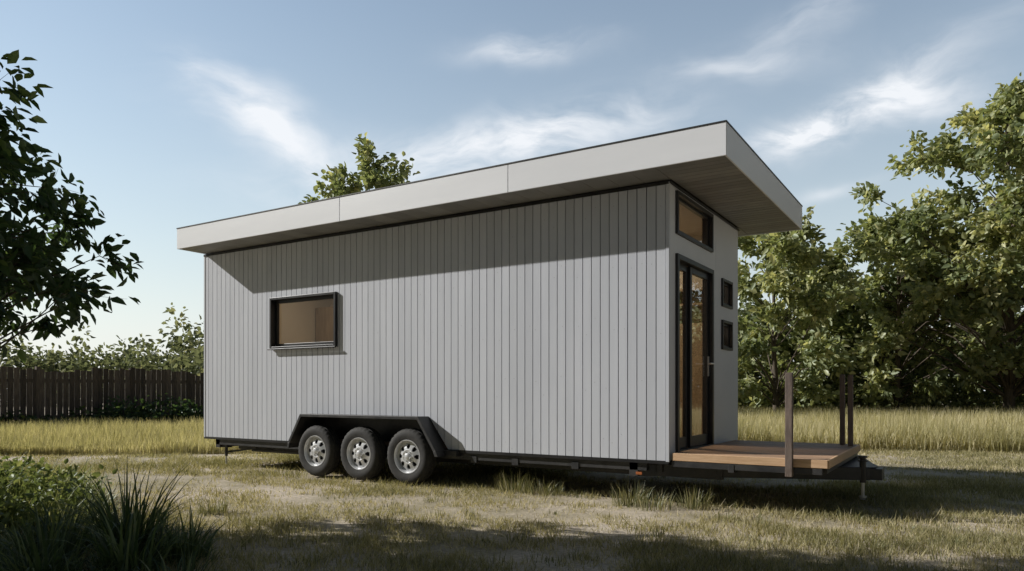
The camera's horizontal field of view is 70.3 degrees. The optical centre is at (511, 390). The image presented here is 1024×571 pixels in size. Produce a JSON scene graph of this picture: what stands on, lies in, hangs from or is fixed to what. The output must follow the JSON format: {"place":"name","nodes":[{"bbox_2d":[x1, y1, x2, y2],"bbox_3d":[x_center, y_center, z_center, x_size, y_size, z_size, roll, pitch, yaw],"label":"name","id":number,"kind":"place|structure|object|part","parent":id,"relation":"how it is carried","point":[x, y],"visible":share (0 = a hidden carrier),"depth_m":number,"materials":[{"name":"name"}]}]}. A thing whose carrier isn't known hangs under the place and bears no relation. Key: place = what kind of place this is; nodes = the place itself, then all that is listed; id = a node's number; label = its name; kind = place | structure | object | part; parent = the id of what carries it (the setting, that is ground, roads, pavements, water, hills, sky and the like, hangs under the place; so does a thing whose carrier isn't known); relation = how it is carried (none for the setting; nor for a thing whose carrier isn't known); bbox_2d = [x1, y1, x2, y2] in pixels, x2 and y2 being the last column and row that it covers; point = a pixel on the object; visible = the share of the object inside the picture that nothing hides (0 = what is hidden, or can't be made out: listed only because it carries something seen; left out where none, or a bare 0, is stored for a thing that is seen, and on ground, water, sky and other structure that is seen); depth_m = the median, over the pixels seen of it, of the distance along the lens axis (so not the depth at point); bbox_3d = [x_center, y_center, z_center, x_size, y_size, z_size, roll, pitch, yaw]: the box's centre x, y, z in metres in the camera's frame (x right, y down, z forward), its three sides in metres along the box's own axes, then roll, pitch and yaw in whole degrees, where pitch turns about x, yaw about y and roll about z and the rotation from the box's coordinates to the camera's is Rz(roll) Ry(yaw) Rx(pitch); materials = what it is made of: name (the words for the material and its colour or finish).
{"place":"outdoors","nodes":[
{"label":"outdoors","id":0,"kind":"place"},
{"bbox_2d":[0,511,230,570],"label":"undergrowth grass","id":1,"kind":"structure","parent":0,"point":[188,566],"depth_m":4.79,"materials":[{"name":"green plant"}]},
{"bbox_2d":[0,393,1023,570],"bbox_3d":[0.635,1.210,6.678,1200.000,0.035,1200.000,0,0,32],"label":"ground","id":2,"kind":"structure","parent":0,"point":[516,553],"depth_m":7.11,"materials":[{"name":"green plant"}]},
{"bbox_2d":[0,453,134,539],"bbox_3d":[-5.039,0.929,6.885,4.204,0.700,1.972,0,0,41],"label":"weed patch","id":3,"kind":"object","parent":2,"relation":"on","point":[38,478],"visible":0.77,"depth_m":6.57,"materials":[{"name":"green plant"}]},
{"bbox_2d":[0,50,142,362],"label":"overhanging tree","id":4,"kind":"object","parent":2,"relation":"on","point":[33,252],"visible":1,"depth_m":6.23,"materials":[{"name":"green plant"}]},
{"bbox_2d":[0,366,203,424],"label":"wooden fence","id":5,"kind":"object","parent":2,"relation":"on","point":[62,389],"visible":0.42,"depth_m":21.66,"materials":[{"name":"brown wood"}]},
{"bbox_2d":[0,302,203,406],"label":"distant trees","id":6,"kind":"object","parent":2,"relation":"on","point":[127,359],"visible":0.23,"depth_m":55.39,"materials":[{"name":"green plant"}]},
{"bbox_2d":[0,393,203,427],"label":"shrub thicket","id":7,"kind":"object","parent":2,"relation":"on","point":[139,411],"visible":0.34,"depth_m":21.36,"materials":[{"name":"green plant"}]},
{"bbox_2d":[0,453,227,570],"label":"strap leaf plant","id":8,"kind":"object","parent":2,"relation":"on","point":[115,537],"visible":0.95,"depth_m":5.01,"materials":[{"name":"green plant"}]},
{"bbox_2d":[298,132,419,203],"bbox_3d":[-4.971,-4.436,28.336,6.715,11.401,7.887,0,0,32],"label":"broadleaf tree","id":9,"kind":"object","parent":2,"relation":"on","point":[375,174],"visible":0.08,"depth_m":27.25,"materials":[{"name":"green plant"}]},
{"bbox_2d":[176,120,883,499],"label":"tiny house on trailer","id":10,"kind":"structure","parent":2,"relation":"on","point":[574,310],"depth_m":8.86,"materials":[{"name":"grey paint"}]},
{"bbox_3d":[-3.014,-0.998,10.548,1.400,0.780,0.170,0,0,32],"label":"side window frame","id":11,"kind":"part","parent":10,"relation":"part of","materials":[{"name":"black metal"}]},
{"bbox_2d":[98,466,1022,570],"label":"grass tufts","id":12,"kind":"object","parent":2,"relation":"on","point":[638,502],"visible":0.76,"depth_m":7.37,"materials":[{"name":"green plant"}]},
{"bbox_2d":[738,205,867,411],"bbox_3d":[10.193,-3.204,28.592,5.734,8.915,8.143,0,0,7],"label":"broadleaf tree","id":13,"kind":"object","parent":2,"relation":"on","point":[792,254],"visible":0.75,"depth_m":26.64,"materials":[{"name":"green plant"}]},
{"bbox_2d":[738,240,920,397],"bbox_3d":[13.533,-2.901,32.898,8.773,8.318,5.969,0,0,17],"label":"broadleaf tree","id":14,"kind":"object","parent":2,"relation":"on","point":[784,356],"visible":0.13,"depth_m":32.04,"materials":[{"name":"green plant"}]},
{"bbox_2d":[738,363,1023,412],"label":"shrub thicket","id":15,"kind":"object","parent":2,"relation":"on","point":[963,396],"visible":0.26,"depth_m":31.00,"materials":[{"name":"green plant"}]},
{"bbox_2d":[738,293,1023,406],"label":"distant trees","id":16,"kind":"object","parent":2,"relation":"on","point":[792,351],"visible":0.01,"depth_m":35.64,"materials":[{"name":"green plant"}]},
{"bbox_2d":[815,190,1020,411],"bbox_3d":[16.437,-3.485,30.739,8.399,9.496,6.876,0,0,32],"label":"broadleaf tree","id":17,"kind":"object","parent":2,"relation":"on","point":[929,260],"visible":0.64,"depth_m":29.39,"materials":[{"name":"green plant"}]},
{"bbox_2d":[835,72,1023,411],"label":"broadleaf tree","id":18,"kind":"object","parent":2,"relation":"on","point":[999,284],"visible":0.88,"depth_m":28.33,"materials":[{"name":"green plant"}]},
{"bbox_2d":[979,195,1023,385],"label":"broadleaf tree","id":19,"kind":"object","parent":2,"relation":"on","point":[1016,312],"visible":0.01,"depth_m":32.53,"materials":[{"name":"green plant"}]},
{"bbox_2d":[0,404,1023,455],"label":"meadow grass","id":20,"kind":"structure","parent":0,"point":[989,429],"depth_m":15.26,"materials":[{"name":"green plant"}]},
{"bbox_2d":[0,0,1023,390],"label":"sky","id":21,"kind":"structure","parent":0,"point":[171,114],"materials":[{"name":"blue"}]}
]}

